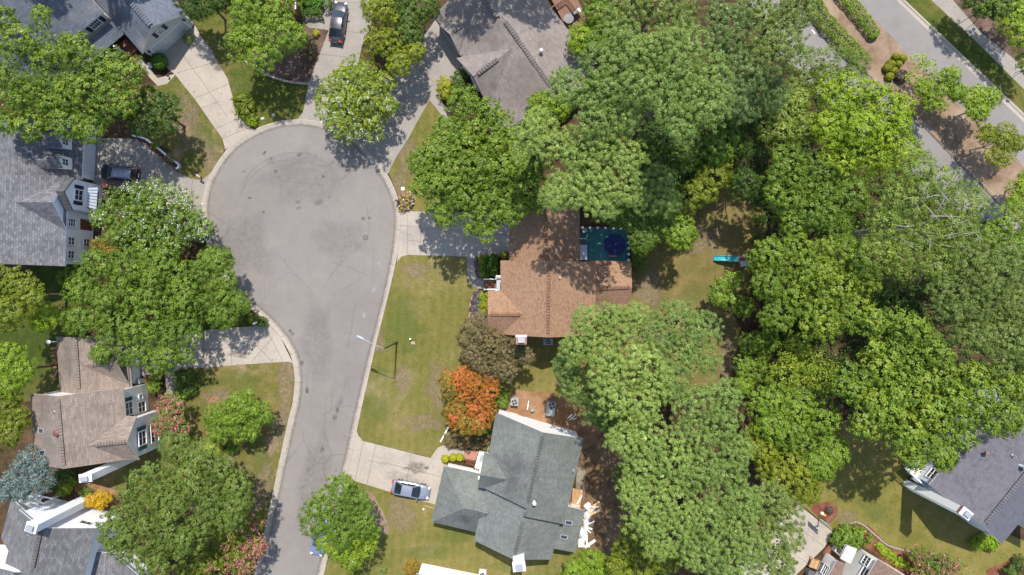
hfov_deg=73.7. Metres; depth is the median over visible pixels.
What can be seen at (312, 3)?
hedge
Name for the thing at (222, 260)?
broadleaf tree
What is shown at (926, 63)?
crepe myrtle
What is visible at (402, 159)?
lawn patch
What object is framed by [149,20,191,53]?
garage door
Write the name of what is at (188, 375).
shrub
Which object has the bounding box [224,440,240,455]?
shrub
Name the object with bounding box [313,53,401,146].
broadleaf tree
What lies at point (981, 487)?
house
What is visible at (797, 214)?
broadleaf tree
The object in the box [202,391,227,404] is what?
lawn patch
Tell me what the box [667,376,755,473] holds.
pine tree
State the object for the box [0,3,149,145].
broadleaf tree
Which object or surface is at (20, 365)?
broadleaf tree
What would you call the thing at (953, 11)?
pavement
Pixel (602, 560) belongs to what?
broadleaf tree
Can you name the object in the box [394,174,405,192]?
lawn patch
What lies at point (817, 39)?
road
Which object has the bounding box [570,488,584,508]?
landing
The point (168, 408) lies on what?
crepe myrtle
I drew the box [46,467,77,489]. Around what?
shrub
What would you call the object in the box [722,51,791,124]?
pine tree
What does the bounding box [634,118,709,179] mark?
broadleaf tree
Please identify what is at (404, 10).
broadleaf tree
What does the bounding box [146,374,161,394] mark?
shrub
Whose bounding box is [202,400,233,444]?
broadleaf tree
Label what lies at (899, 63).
clipped bush
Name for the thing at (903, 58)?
clipped bush
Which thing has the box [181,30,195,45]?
shrub
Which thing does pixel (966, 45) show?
lawn
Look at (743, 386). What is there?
broadleaf tree
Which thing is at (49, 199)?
house
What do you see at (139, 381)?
rubbish bin
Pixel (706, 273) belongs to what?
grass
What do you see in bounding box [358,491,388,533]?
mulch bed
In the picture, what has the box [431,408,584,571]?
house
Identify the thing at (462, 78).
shrub
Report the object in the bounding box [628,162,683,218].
pine tree
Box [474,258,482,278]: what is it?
flower bed
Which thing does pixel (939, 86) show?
kerb
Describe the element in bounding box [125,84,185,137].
broadleaf tree
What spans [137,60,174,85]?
path
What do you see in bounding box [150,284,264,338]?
lawn
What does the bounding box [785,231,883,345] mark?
broadleaf tree
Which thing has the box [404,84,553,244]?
broadleaf tree
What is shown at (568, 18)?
patio table
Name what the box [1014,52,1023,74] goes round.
broadleaf tree
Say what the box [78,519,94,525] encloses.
window
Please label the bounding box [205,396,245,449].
mulch bed
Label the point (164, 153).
retaining wall
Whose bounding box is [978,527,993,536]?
window
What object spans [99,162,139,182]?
suv
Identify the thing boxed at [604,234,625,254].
parasol
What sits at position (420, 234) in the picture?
driveway
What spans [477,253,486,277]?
flower bed
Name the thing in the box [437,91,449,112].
stone edging
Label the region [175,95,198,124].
lawn patch
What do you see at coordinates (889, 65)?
clipped bush
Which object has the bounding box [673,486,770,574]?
pine tree
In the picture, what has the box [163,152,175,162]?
shrub
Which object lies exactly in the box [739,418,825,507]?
broadleaf tree
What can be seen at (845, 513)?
lawn patch
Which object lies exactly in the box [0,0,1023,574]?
ground
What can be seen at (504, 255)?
clipped bush
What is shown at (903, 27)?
road
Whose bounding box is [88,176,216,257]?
crepe myrtle
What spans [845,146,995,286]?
broadleaf tree
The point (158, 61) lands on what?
clipped bush
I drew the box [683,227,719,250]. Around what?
lawn patch
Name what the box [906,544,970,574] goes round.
crepe myrtle
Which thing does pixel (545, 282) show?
house
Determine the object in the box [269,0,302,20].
house
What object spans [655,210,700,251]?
broadleaf tree
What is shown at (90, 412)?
house
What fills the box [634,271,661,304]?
lawn patch
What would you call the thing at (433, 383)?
lawn patch
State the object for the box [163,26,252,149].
driveway
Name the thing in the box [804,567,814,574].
rubbish bin
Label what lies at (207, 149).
lawn patch
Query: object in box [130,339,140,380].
garage door
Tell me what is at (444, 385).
broadleaf tree
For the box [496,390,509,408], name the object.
shrub
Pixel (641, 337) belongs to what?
lawn patch
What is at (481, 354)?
broadleaf tree
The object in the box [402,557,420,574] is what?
shrub
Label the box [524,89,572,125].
broadleaf tree
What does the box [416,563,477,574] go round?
house
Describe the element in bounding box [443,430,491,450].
shrub
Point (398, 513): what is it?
lawn patch
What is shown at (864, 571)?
window
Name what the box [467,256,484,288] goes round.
path
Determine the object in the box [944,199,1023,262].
broadleaf tree
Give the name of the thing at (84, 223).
door
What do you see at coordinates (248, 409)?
broadleaf tree
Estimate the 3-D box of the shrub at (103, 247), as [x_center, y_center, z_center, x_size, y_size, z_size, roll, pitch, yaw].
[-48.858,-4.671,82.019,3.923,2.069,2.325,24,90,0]
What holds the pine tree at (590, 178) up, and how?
on the ground at (120, 128)
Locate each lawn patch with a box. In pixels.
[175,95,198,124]
[177,123,204,148]
[202,140,217,158]
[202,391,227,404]
[205,160,217,167]
[254,463,271,505]
[271,412,287,450]
[279,362,292,379]
[279,376,290,411]
[376,330,383,350]
[391,497,413,528]
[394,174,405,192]
[396,367,408,390]
[400,143,415,170]
[404,264,429,274]
[408,415,438,429]
[429,364,447,404]
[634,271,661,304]
[634,322,652,349]
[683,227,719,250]
[718,331,733,386]
[839,512,852,523]
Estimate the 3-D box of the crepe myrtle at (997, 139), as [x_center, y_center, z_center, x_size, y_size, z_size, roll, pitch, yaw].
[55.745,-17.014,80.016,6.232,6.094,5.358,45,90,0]
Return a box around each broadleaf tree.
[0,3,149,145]
[0,263,66,334]
[0,341,57,401]
[0,390,31,453]
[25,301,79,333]
[57,240,251,379]
[94,429,255,574]
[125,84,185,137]
[171,0,234,23]
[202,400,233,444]
[219,386,275,445]
[223,0,308,76]
[297,471,378,551]
[312,521,380,573]
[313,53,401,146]
[359,0,426,78]
[378,0,439,54]
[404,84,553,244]
[436,368,489,439]
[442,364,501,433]
[455,310,536,382]
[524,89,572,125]
[559,547,618,574]
[565,19,606,57]
[577,0,627,54]
[587,398,643,495]
[602,196,674,257]
[605,516,682,574]
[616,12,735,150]
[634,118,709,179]
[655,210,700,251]
[672,144,733,215]
[697,106,746,165]
[706,270,755,317]
[721,107,772,207]
[732,330,782,397]
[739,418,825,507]
[743,232,838,334]
[745,377,851,483]
[750,81,819,151]
[761,141,874,243]
[763,334,839,399]
[782,44,872,98]
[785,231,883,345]
[809,70,924,178]
[828,302,1023,474]
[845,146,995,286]
[861,270,927,334]
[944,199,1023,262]
[946,344,1023,425]
[960,0,1019,22]
[990,0,1023,53]
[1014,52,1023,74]
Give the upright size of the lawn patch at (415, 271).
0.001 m
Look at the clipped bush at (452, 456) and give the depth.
82.31 m
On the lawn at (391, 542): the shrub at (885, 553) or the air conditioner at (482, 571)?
the air conditioner at (482, 571)
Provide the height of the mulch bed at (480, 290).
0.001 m
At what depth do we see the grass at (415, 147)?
82.96 m
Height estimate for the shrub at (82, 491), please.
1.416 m
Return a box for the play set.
[714,254,749,265]
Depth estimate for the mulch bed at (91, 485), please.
82.99 m
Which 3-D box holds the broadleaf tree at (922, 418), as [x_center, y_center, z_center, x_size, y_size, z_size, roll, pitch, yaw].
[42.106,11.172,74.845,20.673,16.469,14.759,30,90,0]
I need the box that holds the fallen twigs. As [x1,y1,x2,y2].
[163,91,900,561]
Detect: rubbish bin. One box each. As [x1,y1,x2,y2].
[135,378,143,384]
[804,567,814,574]
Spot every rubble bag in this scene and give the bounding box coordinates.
[578,538,584,545]
[579,528,587,537]
[584,511,590,518]
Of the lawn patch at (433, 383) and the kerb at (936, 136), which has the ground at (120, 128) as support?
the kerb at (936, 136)
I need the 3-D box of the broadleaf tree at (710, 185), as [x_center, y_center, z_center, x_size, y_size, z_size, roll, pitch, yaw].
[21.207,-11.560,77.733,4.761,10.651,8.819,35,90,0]
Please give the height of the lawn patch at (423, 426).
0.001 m
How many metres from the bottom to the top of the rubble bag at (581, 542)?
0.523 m
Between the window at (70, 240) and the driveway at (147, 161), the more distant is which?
the driveway at (147, 161)
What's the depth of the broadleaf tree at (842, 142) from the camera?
69.95 m
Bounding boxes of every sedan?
[309,519,331,555]
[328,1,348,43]
[390,479,430,500]
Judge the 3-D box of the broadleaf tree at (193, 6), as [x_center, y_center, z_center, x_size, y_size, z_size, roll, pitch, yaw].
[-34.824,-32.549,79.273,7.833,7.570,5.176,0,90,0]
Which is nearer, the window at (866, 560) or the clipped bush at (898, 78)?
the window at (866, 560)
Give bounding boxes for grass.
[147,76,220,180]
[392,104,462,209]
[640,191,760,383]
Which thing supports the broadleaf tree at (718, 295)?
on the ground at (120, 128)
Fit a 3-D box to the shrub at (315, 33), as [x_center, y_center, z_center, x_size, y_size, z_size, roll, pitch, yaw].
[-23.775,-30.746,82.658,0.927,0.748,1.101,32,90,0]
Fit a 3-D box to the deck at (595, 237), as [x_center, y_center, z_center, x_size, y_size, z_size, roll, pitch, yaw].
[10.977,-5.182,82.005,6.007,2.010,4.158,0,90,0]
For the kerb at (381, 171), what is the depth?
82.97 m
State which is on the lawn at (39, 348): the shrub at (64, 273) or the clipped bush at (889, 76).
the shrub at (64, 273)
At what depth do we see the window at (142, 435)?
78.66 m
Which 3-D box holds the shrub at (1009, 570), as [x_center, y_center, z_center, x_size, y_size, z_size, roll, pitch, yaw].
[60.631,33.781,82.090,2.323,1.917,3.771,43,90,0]
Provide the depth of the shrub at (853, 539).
81.07 m
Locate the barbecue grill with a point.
(574, 13)
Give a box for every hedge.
[300,0,333,19]
[483,255,490,278]
[489,253,498,276]
[804,0,864,64]
[837,0,879,40]
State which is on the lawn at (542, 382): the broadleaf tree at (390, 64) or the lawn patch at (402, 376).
the lawn patch at (402, 376)
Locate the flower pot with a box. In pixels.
[102,182,108,187]
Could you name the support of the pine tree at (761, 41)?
on the ground at (120, 128)
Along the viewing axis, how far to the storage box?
81.35 m
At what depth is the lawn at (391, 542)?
83.00 m
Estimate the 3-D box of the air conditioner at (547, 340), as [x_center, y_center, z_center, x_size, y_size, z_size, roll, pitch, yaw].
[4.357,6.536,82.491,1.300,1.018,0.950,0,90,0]
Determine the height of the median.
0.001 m
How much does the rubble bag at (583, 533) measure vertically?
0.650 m
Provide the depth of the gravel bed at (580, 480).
82.98 m
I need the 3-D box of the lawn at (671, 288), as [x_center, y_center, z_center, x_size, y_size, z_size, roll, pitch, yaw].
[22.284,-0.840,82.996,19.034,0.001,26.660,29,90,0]
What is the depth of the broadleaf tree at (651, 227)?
73.62 m
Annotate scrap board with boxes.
[584,539,595,547]
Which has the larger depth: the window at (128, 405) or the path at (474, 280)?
the path at (474, 280)
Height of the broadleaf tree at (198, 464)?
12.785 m
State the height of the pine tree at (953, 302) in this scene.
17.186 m
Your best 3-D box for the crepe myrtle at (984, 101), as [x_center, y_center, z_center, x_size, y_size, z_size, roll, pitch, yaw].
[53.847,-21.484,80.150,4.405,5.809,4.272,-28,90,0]
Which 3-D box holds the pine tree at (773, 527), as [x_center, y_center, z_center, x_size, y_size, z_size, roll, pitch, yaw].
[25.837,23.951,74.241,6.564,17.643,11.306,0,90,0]
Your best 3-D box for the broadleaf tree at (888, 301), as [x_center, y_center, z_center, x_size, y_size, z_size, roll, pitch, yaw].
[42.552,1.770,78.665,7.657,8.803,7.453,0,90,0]
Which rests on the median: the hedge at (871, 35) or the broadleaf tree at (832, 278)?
the hedge at (871, 35)
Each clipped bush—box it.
[150,53,167,70]
[441,455,448,462]
[449,453,455,461]
[456,453,463,461]
[500,251,508,259]
[882,59,895,72]
[884,72,894,81]
[891,52,899,60]
[891,67,898,74]
[894,69,907,82]
[895,60,902,67]
[898,54,907,62]
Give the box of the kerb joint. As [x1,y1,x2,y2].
[212,122,399,466]
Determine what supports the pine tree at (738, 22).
on the ground at (120, 128)
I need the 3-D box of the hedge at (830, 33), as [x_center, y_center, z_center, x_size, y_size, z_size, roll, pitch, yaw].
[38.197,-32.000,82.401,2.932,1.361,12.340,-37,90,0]
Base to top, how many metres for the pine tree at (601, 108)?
22.375 m
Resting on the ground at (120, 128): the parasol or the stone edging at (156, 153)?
the stone edging at (156, 153)
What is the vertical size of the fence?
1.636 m
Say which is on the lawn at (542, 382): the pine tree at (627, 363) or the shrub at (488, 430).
the shrub at (488, 430)
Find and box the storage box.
[579,245,586,259]
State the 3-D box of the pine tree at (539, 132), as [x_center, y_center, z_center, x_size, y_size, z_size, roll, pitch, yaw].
[2.703,-14.199,72.845,6.324,20.436,6.467,0,90,0]
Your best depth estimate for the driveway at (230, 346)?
82.98 m
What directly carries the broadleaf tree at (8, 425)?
on the ground at (120, 128)
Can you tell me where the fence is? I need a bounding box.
[51,347,57,383]
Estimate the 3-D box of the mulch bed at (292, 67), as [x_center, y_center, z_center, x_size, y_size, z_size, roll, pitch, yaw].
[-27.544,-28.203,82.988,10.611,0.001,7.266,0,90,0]
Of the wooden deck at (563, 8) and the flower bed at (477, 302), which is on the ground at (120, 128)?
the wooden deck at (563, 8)
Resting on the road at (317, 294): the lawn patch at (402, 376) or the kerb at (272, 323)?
the kerb at (272, 323)
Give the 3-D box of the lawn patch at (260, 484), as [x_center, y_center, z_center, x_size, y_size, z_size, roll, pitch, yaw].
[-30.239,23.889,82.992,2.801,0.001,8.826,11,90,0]
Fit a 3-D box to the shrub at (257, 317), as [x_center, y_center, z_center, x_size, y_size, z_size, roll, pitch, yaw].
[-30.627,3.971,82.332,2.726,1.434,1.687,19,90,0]
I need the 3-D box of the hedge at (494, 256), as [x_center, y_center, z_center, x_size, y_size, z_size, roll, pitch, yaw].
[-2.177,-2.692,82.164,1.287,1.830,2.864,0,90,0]
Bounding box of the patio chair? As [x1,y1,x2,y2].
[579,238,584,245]
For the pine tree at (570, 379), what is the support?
on the ground at (120, 128)
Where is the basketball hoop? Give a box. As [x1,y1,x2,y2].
[818,515,831,528]
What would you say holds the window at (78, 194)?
in the house at (49, 199)
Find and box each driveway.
[93,137,215,214]
[138,324,292,375]
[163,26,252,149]
[298,0,374,130]
[346,21,463,173]
[347,432,446,503]
[397,209,509,260]
[739,505,832,574]
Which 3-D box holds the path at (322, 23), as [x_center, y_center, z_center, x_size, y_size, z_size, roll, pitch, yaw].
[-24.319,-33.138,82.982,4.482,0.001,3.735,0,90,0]
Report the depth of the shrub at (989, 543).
82.02 m
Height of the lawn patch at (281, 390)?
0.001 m
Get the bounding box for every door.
[80,218,91,230]
[83,133,95,176]
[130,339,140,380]
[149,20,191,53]
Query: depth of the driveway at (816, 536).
82.98 m
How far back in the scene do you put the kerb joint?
82.97 m
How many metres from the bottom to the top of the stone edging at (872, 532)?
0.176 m
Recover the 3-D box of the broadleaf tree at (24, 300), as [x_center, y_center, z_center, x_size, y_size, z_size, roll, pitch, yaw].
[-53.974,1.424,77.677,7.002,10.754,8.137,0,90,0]
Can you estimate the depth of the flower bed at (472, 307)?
82.53 m
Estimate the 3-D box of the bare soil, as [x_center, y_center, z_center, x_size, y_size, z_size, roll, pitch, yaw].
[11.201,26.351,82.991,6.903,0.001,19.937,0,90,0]
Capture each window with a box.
[67,218,75,226]
[67,236,75,245]
[67,250,74,258]
[74,189,83,201]
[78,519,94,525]
[83,238,89,246]
[88,18,103,29]
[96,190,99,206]
[125,400,133,415]
[137,400,146,413]
[138,393,142,399]
[138,429,146,446]
[150,424,159,443]
[155,27,165,35]
[820,563,829,574]
[834,544,845,555]
[858,565,869,574]
[860,554,871,566]
[925,467,937,479]
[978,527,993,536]
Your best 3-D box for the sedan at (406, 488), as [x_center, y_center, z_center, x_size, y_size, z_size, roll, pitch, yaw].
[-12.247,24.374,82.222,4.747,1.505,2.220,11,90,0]
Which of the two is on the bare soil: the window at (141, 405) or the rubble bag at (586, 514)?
the rubble bag at (586, 514)
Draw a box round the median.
[797,0,1023,222]
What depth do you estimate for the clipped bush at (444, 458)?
82.33 m
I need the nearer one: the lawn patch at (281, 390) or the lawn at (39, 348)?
the lawn patch at (281, 390)
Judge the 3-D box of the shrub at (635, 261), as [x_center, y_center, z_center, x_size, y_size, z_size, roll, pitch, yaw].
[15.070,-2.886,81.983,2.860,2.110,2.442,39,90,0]
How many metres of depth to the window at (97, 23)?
78.99 m
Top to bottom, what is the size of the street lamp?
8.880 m
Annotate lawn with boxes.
[0,264,82,403]
[93,362,294,574]
[131,75,223,179]
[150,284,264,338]
[194,0,307,127]
[324,474,604,574]
[357,255,600,456]
[389,101,492,211]
[594,187,766,391]
[803,411,1023,574]
[906,0,1023,112]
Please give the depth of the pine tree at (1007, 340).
67.53 m
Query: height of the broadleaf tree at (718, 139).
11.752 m
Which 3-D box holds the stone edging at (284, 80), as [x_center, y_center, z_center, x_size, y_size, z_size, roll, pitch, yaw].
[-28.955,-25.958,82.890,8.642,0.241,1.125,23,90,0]
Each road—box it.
[207,124,395,574]
[750,0,1023,278]
[858,0,1023,164]
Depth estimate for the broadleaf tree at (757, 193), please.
73.75 m
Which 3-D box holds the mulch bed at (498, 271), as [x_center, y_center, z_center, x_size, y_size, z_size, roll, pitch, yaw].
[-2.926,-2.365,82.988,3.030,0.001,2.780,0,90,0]
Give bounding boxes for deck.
[552,0,585,32]
[579,226,629,260]
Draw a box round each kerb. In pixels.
[202,119,371,574]
[318,156,399,574]
[798,4,1015,216]
[861,7,1023,167]
[897,0,1023,121]
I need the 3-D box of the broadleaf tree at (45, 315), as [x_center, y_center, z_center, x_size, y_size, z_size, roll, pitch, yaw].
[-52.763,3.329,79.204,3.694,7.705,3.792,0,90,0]
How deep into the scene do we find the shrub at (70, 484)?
81.94 m
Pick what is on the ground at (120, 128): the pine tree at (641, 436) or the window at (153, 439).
the pine tree at (641, 436)
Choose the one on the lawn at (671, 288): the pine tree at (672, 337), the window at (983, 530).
the pine tree at (672, 337)
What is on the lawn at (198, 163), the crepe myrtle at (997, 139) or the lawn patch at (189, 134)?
the lawn patch at (189, 134)
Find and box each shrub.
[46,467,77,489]
[55,474,75,496]
[56,264,81,285]
[78,485,92,497]
[83,489,112,510]
[89,237,122,257]
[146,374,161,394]
[150,141,159,150]
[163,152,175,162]
[171,367,199,398]
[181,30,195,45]
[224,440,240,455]
[230,90,256,120]
[243,114,257,126]
[248,312,268,327]
[299,35,318,61]
[311,29,319,37]
[348,568,358,574]
[379,566,387,573]
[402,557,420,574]
[435,75,456,101]
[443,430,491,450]
[450,65,473,98]
[474,416,494,437]
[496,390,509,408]
[630,253,647,273]
[825,506,835,514]
[829,522,873,551]
[873,542,909,569]
[967,531,1000,552]
[1001,553,1023,574]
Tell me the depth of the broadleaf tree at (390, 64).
76.33 m
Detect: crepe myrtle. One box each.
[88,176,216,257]
[150,390,191,438]
[174,511,269,574]
[901,52,937,87]
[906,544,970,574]
[912,64,967,114]
[954,83,1004,120]
[969,118,1023,170]
[1004,168,1023,210]
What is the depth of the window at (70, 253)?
78.67 m
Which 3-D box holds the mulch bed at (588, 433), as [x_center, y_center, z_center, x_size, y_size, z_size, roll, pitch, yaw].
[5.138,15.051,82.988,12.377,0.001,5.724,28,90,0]
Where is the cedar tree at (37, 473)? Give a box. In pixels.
[0,444,57,504]
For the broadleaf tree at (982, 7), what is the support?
on the mulch bed at (983, 26)
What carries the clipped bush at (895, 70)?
on the median
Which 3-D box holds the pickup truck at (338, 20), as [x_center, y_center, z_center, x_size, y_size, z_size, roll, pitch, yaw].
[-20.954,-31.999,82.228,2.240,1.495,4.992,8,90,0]
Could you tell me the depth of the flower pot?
82.50 m
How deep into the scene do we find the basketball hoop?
80.22 m
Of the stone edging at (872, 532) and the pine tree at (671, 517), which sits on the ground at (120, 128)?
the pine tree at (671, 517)
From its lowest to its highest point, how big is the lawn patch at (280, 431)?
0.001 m
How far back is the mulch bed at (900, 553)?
82.99 m
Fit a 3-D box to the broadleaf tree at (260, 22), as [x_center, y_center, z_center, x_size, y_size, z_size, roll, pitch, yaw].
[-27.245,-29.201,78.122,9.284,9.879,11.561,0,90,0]
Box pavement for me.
[932,0,1023,88]
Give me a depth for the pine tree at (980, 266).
66.42 m
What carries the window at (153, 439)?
in the house at (90, 412)
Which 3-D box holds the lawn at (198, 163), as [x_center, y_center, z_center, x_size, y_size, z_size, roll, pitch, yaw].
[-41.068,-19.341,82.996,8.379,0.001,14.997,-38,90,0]
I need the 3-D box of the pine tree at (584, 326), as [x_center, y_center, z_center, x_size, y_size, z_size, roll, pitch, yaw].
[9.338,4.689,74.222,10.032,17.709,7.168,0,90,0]
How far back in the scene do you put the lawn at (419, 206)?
83.00 m
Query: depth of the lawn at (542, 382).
83.00 m
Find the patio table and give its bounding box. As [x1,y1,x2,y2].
[564,13,573,23]
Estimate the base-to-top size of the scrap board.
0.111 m
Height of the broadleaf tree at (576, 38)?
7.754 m
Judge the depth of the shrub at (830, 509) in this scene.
82.48 m
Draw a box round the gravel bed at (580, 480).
[576,467,584,500]
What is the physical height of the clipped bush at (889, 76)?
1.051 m
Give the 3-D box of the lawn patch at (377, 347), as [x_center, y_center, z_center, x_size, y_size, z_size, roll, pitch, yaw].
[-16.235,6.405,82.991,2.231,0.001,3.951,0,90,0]
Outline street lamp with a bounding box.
[356,335,397,348]
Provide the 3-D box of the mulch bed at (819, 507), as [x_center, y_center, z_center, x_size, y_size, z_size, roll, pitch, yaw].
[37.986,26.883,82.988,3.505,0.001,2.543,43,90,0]
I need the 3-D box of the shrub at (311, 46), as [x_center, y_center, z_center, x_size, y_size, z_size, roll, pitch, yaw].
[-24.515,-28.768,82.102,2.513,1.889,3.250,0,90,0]
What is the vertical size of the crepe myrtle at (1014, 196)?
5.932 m
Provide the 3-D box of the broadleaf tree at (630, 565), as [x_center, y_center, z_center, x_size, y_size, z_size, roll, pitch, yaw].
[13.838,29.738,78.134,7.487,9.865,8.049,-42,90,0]
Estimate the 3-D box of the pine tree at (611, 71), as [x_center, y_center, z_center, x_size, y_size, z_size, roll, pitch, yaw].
[9.238,-20.768,71.791,6.762,22.544,8.275,0,90,0]
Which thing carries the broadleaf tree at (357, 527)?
on the lawn at (391, 542)
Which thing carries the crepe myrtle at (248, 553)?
on the lawn at (259, 377)
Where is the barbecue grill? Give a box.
[571,8,580,15]
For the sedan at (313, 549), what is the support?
on the road at (317, 294)
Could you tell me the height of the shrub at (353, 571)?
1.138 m
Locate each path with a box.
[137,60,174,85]
[165,370,175,396]
[301,0,329,29]
[431,445,463,459]
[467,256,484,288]
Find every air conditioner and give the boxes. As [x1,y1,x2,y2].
[478,568,486,574]
[510,396,518,405]
[542,337,552,344]
[545,400,556,416]
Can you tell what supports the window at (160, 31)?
in the house at (150, 27)
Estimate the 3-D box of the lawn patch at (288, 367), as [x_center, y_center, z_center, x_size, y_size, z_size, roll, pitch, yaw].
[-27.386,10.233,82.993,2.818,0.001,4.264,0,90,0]
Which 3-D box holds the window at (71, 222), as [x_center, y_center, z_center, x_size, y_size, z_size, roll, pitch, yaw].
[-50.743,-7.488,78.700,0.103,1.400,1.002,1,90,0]
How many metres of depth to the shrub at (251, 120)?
82.19 m
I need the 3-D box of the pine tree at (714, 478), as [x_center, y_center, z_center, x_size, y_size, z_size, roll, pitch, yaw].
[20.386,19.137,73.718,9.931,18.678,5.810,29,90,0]
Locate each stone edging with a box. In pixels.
[133,138,176,169]
[244,60,307,84]
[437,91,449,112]
[849,521,911,551]
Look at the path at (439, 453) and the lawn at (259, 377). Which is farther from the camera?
the lawn at (259, 377)
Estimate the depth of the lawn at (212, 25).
83.00 m
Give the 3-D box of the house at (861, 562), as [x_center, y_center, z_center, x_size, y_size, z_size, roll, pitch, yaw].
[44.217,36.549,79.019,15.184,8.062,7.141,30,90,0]
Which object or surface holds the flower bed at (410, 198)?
on the lawn at (419, 206)
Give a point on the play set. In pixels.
(740, 259)
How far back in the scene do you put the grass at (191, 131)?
82.96 m
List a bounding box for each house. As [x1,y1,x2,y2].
[0,0,194,89]
[0,117,102,265]
[0,492,148,574]
[30,331,161,482]
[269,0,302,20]
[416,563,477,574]
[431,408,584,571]
[434,0,595,126]
[484,205,631,344]
[815,544,904,574]
[903,384,1023,543]
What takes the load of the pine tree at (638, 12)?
on the ground at (120, 128)
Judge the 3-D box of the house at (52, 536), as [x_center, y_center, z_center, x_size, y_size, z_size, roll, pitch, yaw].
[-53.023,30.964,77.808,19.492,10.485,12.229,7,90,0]
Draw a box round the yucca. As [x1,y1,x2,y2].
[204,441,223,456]
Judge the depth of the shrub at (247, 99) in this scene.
81.50 m
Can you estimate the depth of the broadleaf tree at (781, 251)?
70.84 m
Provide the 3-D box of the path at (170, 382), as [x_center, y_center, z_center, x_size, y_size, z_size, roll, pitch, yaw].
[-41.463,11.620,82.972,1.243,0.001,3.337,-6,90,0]
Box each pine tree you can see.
[508,103,572,174]
[537,114,650,222]
[546,64,652,150]
[551,351,610,425]
[556,300,654,370]
[576,16,649,119]
[586,338,680,424]
[599,0,701,72]
[602,410,695,490]
[614,461,701,562]
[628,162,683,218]
[635,298,724,400]
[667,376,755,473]
[672,436,762,526]
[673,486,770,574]
[685,0,775,118]
[719,0,821,83]
[720,472,806,574]
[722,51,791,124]
[879,263,1003,335]
[900,232,1023,304]
[917,280,1023,374]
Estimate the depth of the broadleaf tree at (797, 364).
73.95 m
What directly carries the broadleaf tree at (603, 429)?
on the ground at (120, 128)
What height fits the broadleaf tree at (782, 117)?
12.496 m
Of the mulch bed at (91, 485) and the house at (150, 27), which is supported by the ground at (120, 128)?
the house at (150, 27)
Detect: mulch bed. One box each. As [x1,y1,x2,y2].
[74,479,117,497]
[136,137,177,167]
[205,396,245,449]
[242,26,328,84]
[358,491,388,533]
[469,287,491,334]
[476,257,499,278]
[502,390,599,449]
[809,502,838,523]
[823,538,842,559]
[849,523,928,574]
[953,0,1023,61]
[986,556,1023,574]
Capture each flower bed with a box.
[397,190,415,213]
[468,290,479,315]
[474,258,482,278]
[474,293,482,312]
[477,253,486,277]
[477,291,487,316]
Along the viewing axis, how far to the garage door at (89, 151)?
81.88 m
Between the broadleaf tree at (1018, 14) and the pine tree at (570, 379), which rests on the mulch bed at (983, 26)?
the broadleaf tree at (1018, 14)
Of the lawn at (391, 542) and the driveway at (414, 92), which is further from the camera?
the lawn at (391, 542)
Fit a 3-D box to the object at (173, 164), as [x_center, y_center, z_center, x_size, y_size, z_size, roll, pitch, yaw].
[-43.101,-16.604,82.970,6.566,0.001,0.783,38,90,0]
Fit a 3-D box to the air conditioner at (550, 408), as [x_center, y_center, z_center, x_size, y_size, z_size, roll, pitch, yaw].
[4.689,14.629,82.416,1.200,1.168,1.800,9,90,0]
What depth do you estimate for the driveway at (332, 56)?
82.98 m
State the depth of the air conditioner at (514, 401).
82.10 m
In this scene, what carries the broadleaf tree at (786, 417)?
on the ground at (120, 128)
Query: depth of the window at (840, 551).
81.02 m
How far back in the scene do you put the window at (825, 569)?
81.56 m
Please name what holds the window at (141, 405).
in the house at (90, 412)
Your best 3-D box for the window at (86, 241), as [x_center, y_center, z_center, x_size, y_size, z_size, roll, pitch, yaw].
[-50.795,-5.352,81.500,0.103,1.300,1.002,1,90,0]
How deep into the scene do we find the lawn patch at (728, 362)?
82.99 m
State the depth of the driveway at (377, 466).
82.98 m
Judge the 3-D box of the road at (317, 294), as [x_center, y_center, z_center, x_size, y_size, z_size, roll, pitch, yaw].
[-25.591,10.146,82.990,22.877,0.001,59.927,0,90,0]
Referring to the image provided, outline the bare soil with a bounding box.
[578,422,630,569]
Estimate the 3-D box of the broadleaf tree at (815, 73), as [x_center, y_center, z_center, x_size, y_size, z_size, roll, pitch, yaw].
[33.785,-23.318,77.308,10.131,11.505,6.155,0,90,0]
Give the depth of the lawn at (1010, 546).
83.00 m
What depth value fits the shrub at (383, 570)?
82.61 m
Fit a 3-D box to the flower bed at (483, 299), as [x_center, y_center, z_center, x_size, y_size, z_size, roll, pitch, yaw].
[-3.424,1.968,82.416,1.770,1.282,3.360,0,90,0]
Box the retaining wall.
[132,135,180,169]

